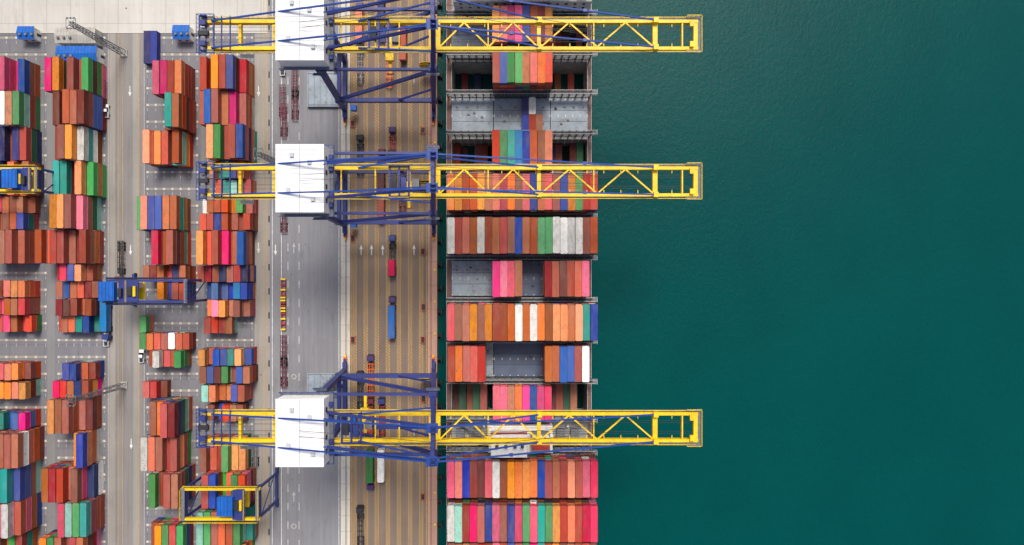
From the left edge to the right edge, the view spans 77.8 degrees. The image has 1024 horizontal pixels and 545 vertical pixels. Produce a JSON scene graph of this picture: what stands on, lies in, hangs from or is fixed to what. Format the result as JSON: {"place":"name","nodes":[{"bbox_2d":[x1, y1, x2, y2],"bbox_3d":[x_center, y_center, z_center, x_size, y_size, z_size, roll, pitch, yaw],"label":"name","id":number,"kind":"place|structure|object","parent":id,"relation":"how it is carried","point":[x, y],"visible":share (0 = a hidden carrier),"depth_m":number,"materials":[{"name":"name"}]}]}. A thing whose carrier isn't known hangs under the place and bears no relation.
{"place":"outdoors","nodes":[
{"label":"outdoors","id":0,"kind":"place"},
{"bbox_2d":[0,33,46,544],"bbox_3d":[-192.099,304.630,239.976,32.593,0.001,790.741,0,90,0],"label":"container yard pavement","id":1,"kind":"structure","parent":0,"point":[29,348],"depth_m":239.98,"materials":[{"name":"concrete"}]},
{"bbox_2d":[0,212,38,230],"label":"shipping container stack","id":2,"kind":"object","parent":1,"relation":"on","point":[18,221],"visible":0.97,"depth_m":232.33,"materials":[{"name":"paint"}]},
{"bbox_2d":[0,56,39,97],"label":"shipping container stack","id":3,"kind":"object","parent":1,"relation":"on","point":[22,75],"visible":0.86,"depth_m":232.90,"materials":[{"name":"paint"}]},
{"bbox_2d":[0,230,39,263],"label":"shipping container stack","id":4,"kind":"object","parent":1,"relation":"on","point":[17,246],"visible":0.97,"depth_m":232.13,"materials":[{"name":"paint"}]},
{"bbox_2d":[0,297,39,314],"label":"shipping container stack","id":5,"kind":"object","parent":1,"relation":"on","point":[19,305],"visible":1,"depth_m":232.56,"materials":[{"name":"paint"}]},
{"bbox_2d":[0,280,39,297],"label":"shipping container stack","id":6,"kind":"object","parent":1,"relation":"on","point":[21,288],"visible":1,"depth_m":232.20,"materials":[{"name":"paint"}]},
{"bbox_2d":[0,408,40,429],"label":"shipping container stack","id":7,"kind":"object","parent":1,"relation":"on","point":[19,419],"visible":1,"depth_m":233.64,"materials":[{"name":"paint"}]},
{"bbox_2d":[0,379,40,398],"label":"shipping container stack","id":8,"kind":"object","parent":1,"relation":"on","point":[21,389],"visible":0.95,"depth_m":232.20,"materials":[{"name":"paint"}]},
{"bbox_2d":[0,360,40,379],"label":"shipping container stack","id":9,"kind":"object","parent":1,"relation":"on","point":[17,369],"visible":1,"depth_m":234.31,"materials":[{"name":"paint"}]},
{"bbox_2d":[0,196,40,213],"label":"shipping container stack","id":10,"kind":"object","parent":1,"relation":"on","point":[19,204],"visible":0.91,"depth_m":234.80,"materials":[{"name":"paint"}]},
{"bbox_2d":[0,492,41,538],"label":"shipping container stack","id":11,"kind":"object","parent":1,"relation":"on","point":[21,517],"visible":0.73,"depth_m":229.60,"materials":[{"name":"paint"}]},
{"bbox_2d":[0,127,41,163],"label":"shipping container stack","id":12,"kind":"object","parent":1,"relation":"on","point":[19,144],"visible":0.93,"depth_m":232.84,"materials":[{"name":"paint"}]},
{"bbox_2d":[0,315,41,331],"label":"shipping container stack","id":13,"kind":"object","parent":1,"relation":"on","point":[18,323],"visible":0.91,"depth_m":234.80,"materials":[{"name":"paint"}]},
{"bbox_2d":[0,426,44,468],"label":"shipping container stack","id":14,"kind":"object","parent":1,"relation":"on","point":[20,448],"visible":0.92,"depth_m":229.51,"materials":[{"name":"paint"}]},
{"bbox_2d":[0,165,53,193],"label":"rubber tyred gantry crane","id":15,"kind":"object","parent":1,"relation":"on","point":[20,179],"visible":0.84,"depth_m":221.00,"materials":[{"name":"blue paint"}]},
{"bbox_2d":[0,37,252,542],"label":"stacking slot beams","id":16,"kind":"structure","parent":1,"relation":"on","point":[103,222],"depth_m":239.94,"materials":[{"name":"concrete"}]},
{"bbox_2d":[0,91,39,130],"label":"shipping container stack","id":17,"kind":"object","parent":16,"relation":"on","point":[19,109],"visible":0.93,"depth_m":230.34,"materials":[{"name":"paint"}]},
{"bbox_2d":[0,460,40,502],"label":"shipping container stack","id":18,"kind":"object","parent":16,"relation":"on","point":[20,483],"visible":0.81,"depth_m":229.75,"materials":[{"name":"paint"}]},
{"bbox_2d":[41,461,102,502],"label":"shipping container stack","id":19,"kind":"object","parent":16,"relation":"on","point":[62,481],"visible":0.89,"depth_m":230.84,"materials":[{"name":"paint"}]},
{"bbox_2d":[47,395,101,433],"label":"shipping container stack","id":20,"kind":"object","parent":16,"relation":"on","point":[84,414],"visible":0.84,"depth_m":232.13,"materials":[{"name":"paint"}]},
{"bbox_2d":[52,378,101,397],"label":"shipping container stack","id":21,"kind":"object","parent":16,"relation":"on","point":[61,388],"visible":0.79,"depth_m":232.20,"materials":[{"name":"paint"}]},
{"bbox_2d":[56,281,99,297],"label":"shipping container stack","id":22,"kind":"object","parent":16,"relation":"on","point":[77,289],"visible":0.91,"depth_m":234.80,"materials":[{"name":"paint"}]},
{"bbox_2d":[74,428,100,467],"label":"shipping container stack","id":23,"kind":"object","parent":16,"relation":"on","point":[87,447],"visible":0.93,"depth_m":232.20,"materials":[{"name":"paint"}]},
{"bbox_2d":[55,33,106,544],"bbox_3d":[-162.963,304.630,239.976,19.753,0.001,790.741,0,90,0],"label":"container yard pavement","id":24,"kind":"structure","parent":0,"point":[86,348],"depth_m":239.98,"materials":[{"name":"concrete"}]},
{"bbox_2d":[35,229,103,263],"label":"shipping container stack","id":25,"kind":"object","parent":24,"relation":"on","point":[79,246],"visible":1,"depth_m":231.12,"materials":[{"name":"paint"}]},
{"bbox_2d":[39,529,100,544],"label":"shipping container stack","id":26,"kind":"object","parent":24,"relation":"on","point":[51,538],"visible":0.58,"depth_m":230.48,"materials":[{"name":"paint"}]},
{"bbox_2d":[44,57,106,98],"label":"shipping container stack","id":27,"kind":"object","parent":24,"relation":"on","point":[84,73],"visible":0.87,"depth_m":230.00,"materials":[{"name":"paint"}]},
{"bbox_2d":[49,194,101,229],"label":"shipping container stack","id":28,"kind":"object","parent":24,"relation":"on","point":[71,212],"visible":0.99,"depth_m":229.36,"materials":[{"name":"paint"}]},
{"bbox_2d":[56,298,99,315],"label":"shipping container stack","id":29,"kind":"object","parent":24,"relation":"on","point":[78,306],"visible":0.98,"depth_m":232.20,"materials":[{"name":"paint"}]},
{"bbox_2d":[55,124,101,163],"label":"shipping container stack","id":30,"kind":"object","parent":24,"relation":"on","point":[73,143],"visible":0.96,"depth_m":229.56,"materials":[{"name":"paint"}]},
{"bbox_2d":[54,27,102,46],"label":"port office building","id":31,"kind":"structure","parent":24,"relation":"on","point":[63,36],"depth_m":234.97,"materials":[{"name":"metal"}]},
{"bbox_2d":[52,160,106,197],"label":"shipping container stack","id":32,"kind":"object","parent":24,"relation":"on","point":[83,178],"visible":0.94,"depth_m":231.41,"materials":[{"name":"paint"}]},
{"bbox_2d":[57,264,101,280],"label":"shipping container stack","id":33,"kind":"object","parent":24,"relation":"on","point":[79,272],"visible":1,"depth_m":232.97,"materials":[{"name":"paint"}]},
{"bbox_2d":[59,315,99,332],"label":"shipping container stack","id":34,"kind":"object","parent":24,"relation":"on","point":[82,323],"visible":0.86,"depth_m":234.80,"materials":[{"name":"paint"}]},
{"bbox_2d":[53,89,106,131],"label":"shipping container stack","id":35,"kind":"object","parent":24,"relation":"on","point":[81,107],"visible":0.92,"depth_m":229.37,"materials":[{"name":"paint"}]},
{"bbox_2d":[55,46,104,64],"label":"port office building","id":36,"kind":"structure","parent":24,"relation":"on","point":[95,53],"depth_m":234.84,"materials":[{"name":"blue paint"}]},
{"bbox_2d":[57,494,104,537],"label":"shipping container stack","id":37,"kind":"object","parent":24,"relation":"on","point":[85,517],"visible":0.9,"depth_m":229.60,"materials":[{"name":"paint"}]},
{"bbox_2d":[62,360,104,380],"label":"shipping container stack","id":38,"kind":"object","parent":24,"relation":"on","point":[75,370],"visible":1,"depth_m":234.76,"materials":[{"name":"paint"}]},
{"bbox_2d":[107,33,143,544],"bbox_3d":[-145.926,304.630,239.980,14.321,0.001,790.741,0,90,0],"label":"aisle road","id":39,"kind":"structure","parent":0,"point":[128,309],"depth_m":239.98,"materials":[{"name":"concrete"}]},
{"bbox_2d":[109,33,138,544],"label":"rtg runway strips","id":40,"kind":"object","parent":39,"relation":"on","point":[136,308],"visible":1,"depth_m":239.97,"materials":[{"name":"concrete"}]},
{"bbox_2d":[98,273,209,306],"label":"rubber tyred gantry crane","id":41,"kind":"object","parent":39,"relation":"on","point":[129,291],"visible":0.86,"depth_m":221.15,"materials":[{"name":"blue paint"}]},
{"bbox_2d":[47,33,203,533],"bbox_3d":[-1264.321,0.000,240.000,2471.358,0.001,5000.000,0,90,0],"label":"ground","id":42,"kind":"structure","parent":0,"point":[50,307],"depth_m":240.00,"materials":[{"name":"concrete"}]},
{"bbox_2d":[341,0,349,544],"bbox_3d":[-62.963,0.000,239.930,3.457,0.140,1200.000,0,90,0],"label":"concrete kerb strip","id":43,"kind":"object","parent":42,"relation":"on","point":[347,323],"visible":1,"depth_m":239.95,"materials":[{"name":"concrete"}]},
{"bbox_2d":[434,0,437,544],"bbox_3d":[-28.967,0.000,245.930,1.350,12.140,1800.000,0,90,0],"label":"quay wall","id":44,"kind":"structure","parent":42,"relation":"on","point":[436,352],"depth_m":239.86,"materials":[{"name":"concrete"}]},
{"bbox_2d":[437,0,442,544],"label":"quay fenders","id":45,"kind":"object","parent":44,"relation":"attached to","point":[441,310],"visible":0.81,"depth_m":241.02,"materials":[{"name":"rubber"}]},
{"bbox_2d":[0,0,267,31],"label":"concrete apron","id":46,"kind":"object","parent":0,"point":[116,15],"visible":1,"depth_m":239.97,"materials":[{"name":"concrete"}]},
{"bbox_2d":[145,33,200,544],"bbox_3d":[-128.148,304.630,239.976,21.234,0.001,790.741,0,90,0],"label":"container yard pavement","id":47,"kind":"structure","parent":0,"point":[164,180],"depth_m":239.98,"materials":[{"name":"concrete"}]},
{"bbox_2d":[143,380,170,397],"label":"shipping container stack","id":48,"kind":"object","parent":47,"relation":"on","point":[156,388],"visible":1,"depth_m":235.55,"materials":[{"name":"paint"}]},
{"bbox_2d":[137,195,190,231],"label":"shipping container stack","id":49,"kind":"object","parent":47,"relation":"on","point":[165,212],"visible":0.96,"depth_m":229.60,"materials":[{"name":"paint"}]},
{"bbox_2d":[140,431,190,470],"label":"shipping container stack","id":50,"kind":"object","parent":47,"relation":"on","point":[157,453],"visible":0.88,"depth_m":229.60,"materials":[{"name":"paint"}]},
{"bbox_2d":[142,129,192,167],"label":"shipping container stack","id":51,"kind":"object","parent":47,"relation":"on","point":[168,149],"visible":1,"depth_m":232.16,"materials":[{"name":"paint"}]},
{"bbox_2d":[139,331,195,349],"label":"shipping container stack","id":52,"kind":"object","parent":47,"relation":"on","point":[168,340],"visible":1,"depth_m":234.80,"materials":[{"name":"paint"}]},
{"bbox_2d":[143,265,195,281],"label":"shipping container stack","id":53,"kind":"object","parent":47,"relation":"on","point":[187,271],"visible":0.68,"depth_m":232.20,"materials":[{"name":"paint"}]},
{"bbox_2d":[149,349,191,367],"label":"shipping container stack","id":54,"kind":"object","parent":47,"relation":"on","point":[174,358],"visible":0.93,"depth_m":234.74,"materials":[{"name":"paint"}]},
{"bbox_2d":[149,396,192,437],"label":"shipping container stack","id":55,"kind":"object","parent":47,"relation":"on","point":[170,416],"visible":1,"depth_m":229.60,"materials":[{"name":"paint"}]},
{"bbox_2d":[151,230,190,264],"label":"shipping container stack","id":56,"kind":"object","parent":47,"relation":"on","point":[170,247],"visible":1,"depth_m":229.18,"materials":[{"name":"paint"}]},
{"bbox_2d":[148,463,195,508],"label":"shipping container stack","id":57,"kind":"object","parent":47,"relation":"on","point":[165,486],"visible":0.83,"depth_m":227.32,"materials":[{"name":"paint"}]},
{"bbox_2d":[151,517,193,544],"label":"shipping container stack","id":58,"kind":"object","parent":47,"relation":"on","point":[170,531],"visible":0.96,"depth_m":232.54,"materials":[{"name":"paint"}]},
{"bbox_2d":[152,60,194,100],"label":"shipping container stack","id":59,"kind":"object","parent":47,"relation":"on","point":[175,76],"visible":0.91,"depth_m":229.60,"materials":[{"name":"paint"}]},
{"bbox_2d":[157,282,195,299],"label":"shipping container stack","id":60,"kind":"object","parent":47,"relation":"on","point":[170,290],"visible":0.77,"depth_m":232.20,"materials":[{"name":"paint"}]},
{"bbox_2d":[164,92,196,133],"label":"shipping container stack","id":61,"kind":"object","parent":47,"relation":"on","point":[180,111],"visible":0.94,"depth_m":229.10,"materials":[{"name":"paint"}]},
{"bbox_2d":[204,33,254,502],"bbox_3d":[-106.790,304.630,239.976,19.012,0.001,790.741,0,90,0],"label":"container yard pavement","id":62,"kind":"structure","parent":0,"point":[248,332],"depth_m":239.98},
{"bbox_2d":[204,316,237,333],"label":"shipping container stack","id":63,"kind":"object","parent":62,"relation":"on","point":[225,325],"visible":0.91,"depth_m":234.80,"materials":[{"name":"paint"}]},
{"bbox_2d":[199,433,250,471],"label":"shipping container stack","id":64,"kind":"object","parent":62,"relation":"on","point":[225,458],"visible":0.68,"depth_m":234.76,"materials":[{"name":"paint"}]},
{"bbox_2d":[196,230,254,264],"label":"shipping container stack","id":65,"kind":"object","parent":62,"relation":"on","point":[216,247],"visible":0.99,"depth_m":229.57,"materials":[{"name":"paint"}]},
{"bbox_2d":[197,265,255,281],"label":"shipping container stack","id":66,"kind":"object","parent":62,"relation":"on","point":[226,273],"visible":0.99,"depth_m":232.20,"materials":[{"name":"paint"}]},
{"bbox_2d":[201,382,252,401],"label":"shipping container stack","id":67,"kind":"object","parent":62,"relation":"on","point":[231,391],"visible":0.94,"depth_m":232.50,"materials":[{"name":"paint"}]},
{"bbox_2d":[200,54,254,97],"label":"shipping container stack","id":68,"kind":"object","parent":62,"relation":"on","point":[226,72],"visible":0.91,"depth_m":229.56,"materials":[{"name":"paint"}]},
{"bbox_2d":[200,88,254,130],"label":"shipping container stack","id":69,"kind":"object","parent":62,"relation":"on","point":[217,106],"visible":0.89,"depth_m":229.60,"materials":[{"name":"paint"}]},
{"bbox_2d":[196,502,258,544],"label":"shipping container stack","id":70,"kind":"object","parent":62,"relation":"on","point":[223,533],"visible":0.62,"depth_m":229.60,"materials":[{"name":"paint"}]},
{"bbox_2d":[198,347,256,365],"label":"shipping container stack","id":71,"kind":"object","parent":62,"relation":"on","point":[227,356],"visible":1,"depth_m":232.20,"materials":[{"name":"paint"}]},
{"bbox_2d":[199,364,257,383],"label":"shipping container stack","id":72,"kind":"object","parent":62,"relation":"on","point":[242,374],"visible":0.92,"depth_m":232.20,"materials":[{"name":"paint"}]},
{"bbox_2d":[199,213,257,231],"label":"shipping container stack","id":73,"kind":"object","parent":62,"relation":"on","point":[230,222],"visible":0.96,"depth_m":232.20,"materials":[{"name":"paint"}]},
{"bbox_2d":[179,467,278,522],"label":"rubber tyred gantry crane","id":74,"kind":"object","parent":62,"relation":"on","point":[232,507],"visible":0.86,"depth_m":220.30,"materials":[{"name":"blue paint"}]},
{"bbox_2d":[201,466,256,508],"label":"shipping container stack","id":75,"kind":"object","parent":62,"relation":"on","point":[247,477],"visible":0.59,"depth_m":230.73,"materials":[{"name":"paint"}]},
{"bbox_2d":[203,199,257,214],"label":"shipping container stack","id":76,"kind":"object","parent":62,"relation":"on","point":[225,206],"visible":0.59,"depth_m":232.97,"materials":[{"name":"paint"}]},
{"bbox_2d":[207,299,254,316],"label":"shipping container stack","id":77,"kind":"object","parent":62,"relation":"on","point":[229,307],"visible":0.99,"depth_m":233.73,"materials":[{"name":"paint"}]},
{"bbox_2d":[206,123,256,162],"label":"shipping container stack","id":78,"kind":"object","parent":62,"relation":"on","point":[233,142],"visible":0.99,"depth_m":227.00,"materials":[{"name":"paint"}]},
{"bbox_2d":[207,282,255,299],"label":"shipping container stack","id":79,"kind":"object","parent":62,"relation":"on","point":[233,290],"visible":1,"depth_m":233.75,"materials":[{"name":"paint"}]},
{"bbox_2d":[255,6,269,544],"bbox_3d":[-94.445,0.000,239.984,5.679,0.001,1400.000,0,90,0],"label":"rtg runway pavement","id":80,"kind":"structure","parent":0,"point":[262,238],"depth_m":239.98,"materials":[{"name":"concrete"}]},
{"bbox_2d":[270,0,340,544],"bbox_3d":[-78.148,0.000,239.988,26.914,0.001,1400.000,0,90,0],"label":"port road","id":81,"kind":"structure","parent":0,"point":[312,266],"depth_m":239.99,"materials":[{"name":"concrete"}]},
{"bbox_2d":[108,0,426,544],"bbox_3d":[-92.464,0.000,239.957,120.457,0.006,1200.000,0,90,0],"label":"road markings","id":82,"kind":"object","parent":81,"relation":"on","point":[258,249],"visible":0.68,"depth_m":239.96,"materials":[{"name":"white paint"}]},
{"bbox_2d":[307,72,338,106],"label":"landed hatch cover","id":83,"kind":"object","parent":81,"relation":"on","point":[319,94],"visible":0.71,"depth_m":238.57,"materials":[{"name":"metal"}]},
{"bbox_2d":[350,0,427,544],"bbox_3d":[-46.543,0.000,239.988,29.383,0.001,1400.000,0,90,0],"label":"quay road","id":84,"kind":"structure","parent":0,"point":[382,318],"depth_m":239.99,"materials":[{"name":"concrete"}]},
{"bbox_2d":[353,0,422,544],"bbox_3d":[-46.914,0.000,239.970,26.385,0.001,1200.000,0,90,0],"label":"hatched lane markings","id":85,"kind":"object","parent":84,"relation":"on","point":[387,304],"visible":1,"depth_m":239.97,"materials":[{"name":"paint"}]},
{"bbox_2d":[345,0,431,544],"bbox_3d":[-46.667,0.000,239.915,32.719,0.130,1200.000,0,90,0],"label":"crane rails","id":86,"kind":"object","parent":84,"relation":"on","point":[430,329],"visible":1,"depth_m":239.85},
{"bbox_2d":[196,355,701,467],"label":"ship to shore crane","id":87,"kind":"object","parent":86,"relation":"on","point":[306,429],"visible":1,"depth_m":185.90,"materials":[{"name":"blue paint"}]},
{"bbox_2d":[196,0,701,124],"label":"ship to shore crane","id":88,"kind":"object","parent":86,"relation":"on","point":[305,35],"visible":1,"depth_m":186.05,"materials":[{"name":"blue paint"}]},
{"bbox_2d":[196,144,701,239],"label":"ship to shore crane","id":89,"kind":"object","parent":86,"relation":"on","point":[308,181],"visible":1,"depth_m":185.90,"materials":[{"name":"blue paint"}]},
{"bbox_2d":[428,0,433,544],"bbox_3d":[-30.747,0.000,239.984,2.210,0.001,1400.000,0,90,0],"label":"crane rail strip","id":90,"kind":"object","parent":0,"point":[429,321],"visible":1,"depth_m":239.98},
{"bbox_2d":[438,0,1023,544],"bbox_3d":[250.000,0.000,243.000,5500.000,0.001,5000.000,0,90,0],"label":"sea water","id":91,"kind":"structure","parent":0,"point":[810,304],"depth_m":243.00,"materials":[{"name":"liquid"}]},
{"bbox_2d":[446,0,596,544],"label":"container ship","id":92,"kind":"object","parent":91,"relation":"on","point":[469,123],"visible":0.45,"depth_m":228.55,"materials":[{"name":"paint"}]},
{"bbox_2d":[453,382,487,409],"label":"shipping container stack","id":93,"kind":"object","parent":92,"relation":"on","point":[470,396],"visible":0.58,"depth_m":231.28,"materials":[{"name":"paint"}]},
{"bbox_2d":[454,144,487,172],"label":"shipping container stack","id":94,"kind":"object","parent":92,"relation":"on","point":[481,150],"visible":0.45,"depth_m":237.88,"materials":[{"name":"paint"}]},
{"bbox_2d":[448,343,588,382],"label":"shipping container stack","id":95,"kind":"object","parent":92,"relation":"on","point":[566,362],"visible":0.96,"depth_m":215.55,"materials":[{"name":"paint"}]},
{"bbox_2d":[492,130,551,172],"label":"shipping container stack","id":96,"kind":"object","parent":92,"relation":"on","point":[530,144],"visible":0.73,"depth_m":212.95,"materials":[{"name":"paint"}]},
{"bbox_2d":[492,5,551,45],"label":"shipping container stack","id":97,"kind":"object","parent":92,"relation":"on","point":[535,11],"visible":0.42,"depth_m":212.95,"materials":[{"name":"paint"}]},
{"bbox_2d":[447,497,597,542],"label":"shipping container stack","id":98,"kind":"object","parent":92,"relation":"on","point":[531,519],"visible":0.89,"depth_m":212.95,"materials":[{"name":"paint"}]},
{"bbox_2d":[447,453,597,497],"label":"shipping container stack","id":99,"kind":"object","parent":92,"relation":"on","point":[558,475],"visible":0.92,"depth_m":212.95,"materials":[{"name":"paint"}]},
{"bbox_2d":[447,302,597,340],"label":"shipping container stack","id":100,"kind":"object","parent":92,"relation":"on","point":[525,321],"visible":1,"depth_m":212.95,"materials":[{"name":"paint"}]},
{"bbox_2d":[447,217,597,254],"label":"shipping container stack","id":101,"kind":"object","parent":92,"relation":"on","point":[520,235],"visible":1,"depth_m":212.95,"materials":[{"name":"paint"}]},
{"bbox_2d":[447,173,597,213],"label":"shipping container stack","id":102,"kind":"object","parent":92,"relation":"on","point":[522,206],"visible":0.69,"depth_m":212.95,"materials":[{"name":"paint"}]},
{"bbox_2d":[493,52,551,91],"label":"shipping container stack","id":103,"kind":"object","parent":92,"relation":"on","point":[522,71],"visible":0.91,"depth_m":212.95,"materials":[{"name":"paint"}]},
{"bbox_2d":[493,382,551,421],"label":"shipping container stack","id":104,"kind":"object","parent":92,"relation":"on","point":[522,396],"visible":0.84,"depth_m":218.15,"materials":[{"name":"paint"}]},
{"bbox_2d":[448,540,596,544],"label":"shipping container stack","id":105,"kind":"object","parent":92,"relation":"on","point":[523,543],"visible":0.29,"depth_m":215.55,"materials":[{"name":"paint"}]},
{"bbox_2d":[493,260,588,296],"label":"shipping container stack","id":106,"kind":"object","parent":92,"relation":"on","point":[566,278],"visible":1,"depth_m":215.55,"materials":[{"name":"paint"}]},
{"bbox_2d":[550,382,576,409],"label":"shipping container stack","id":107,"kind":"object","parent":92,"relation":"on","point":[564,396],"visible":0.52,"depth_m":231.28,"materials":[{"name":"paint"}]},
{"bbox_2d":[550,143,582,172],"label":"shipping container stack","id":108,"kind":"object","parent":92,"relation":"on","point":[575,152],"visible":0.5,"depth_m":234.84,"materials":[{"name":"paint"}]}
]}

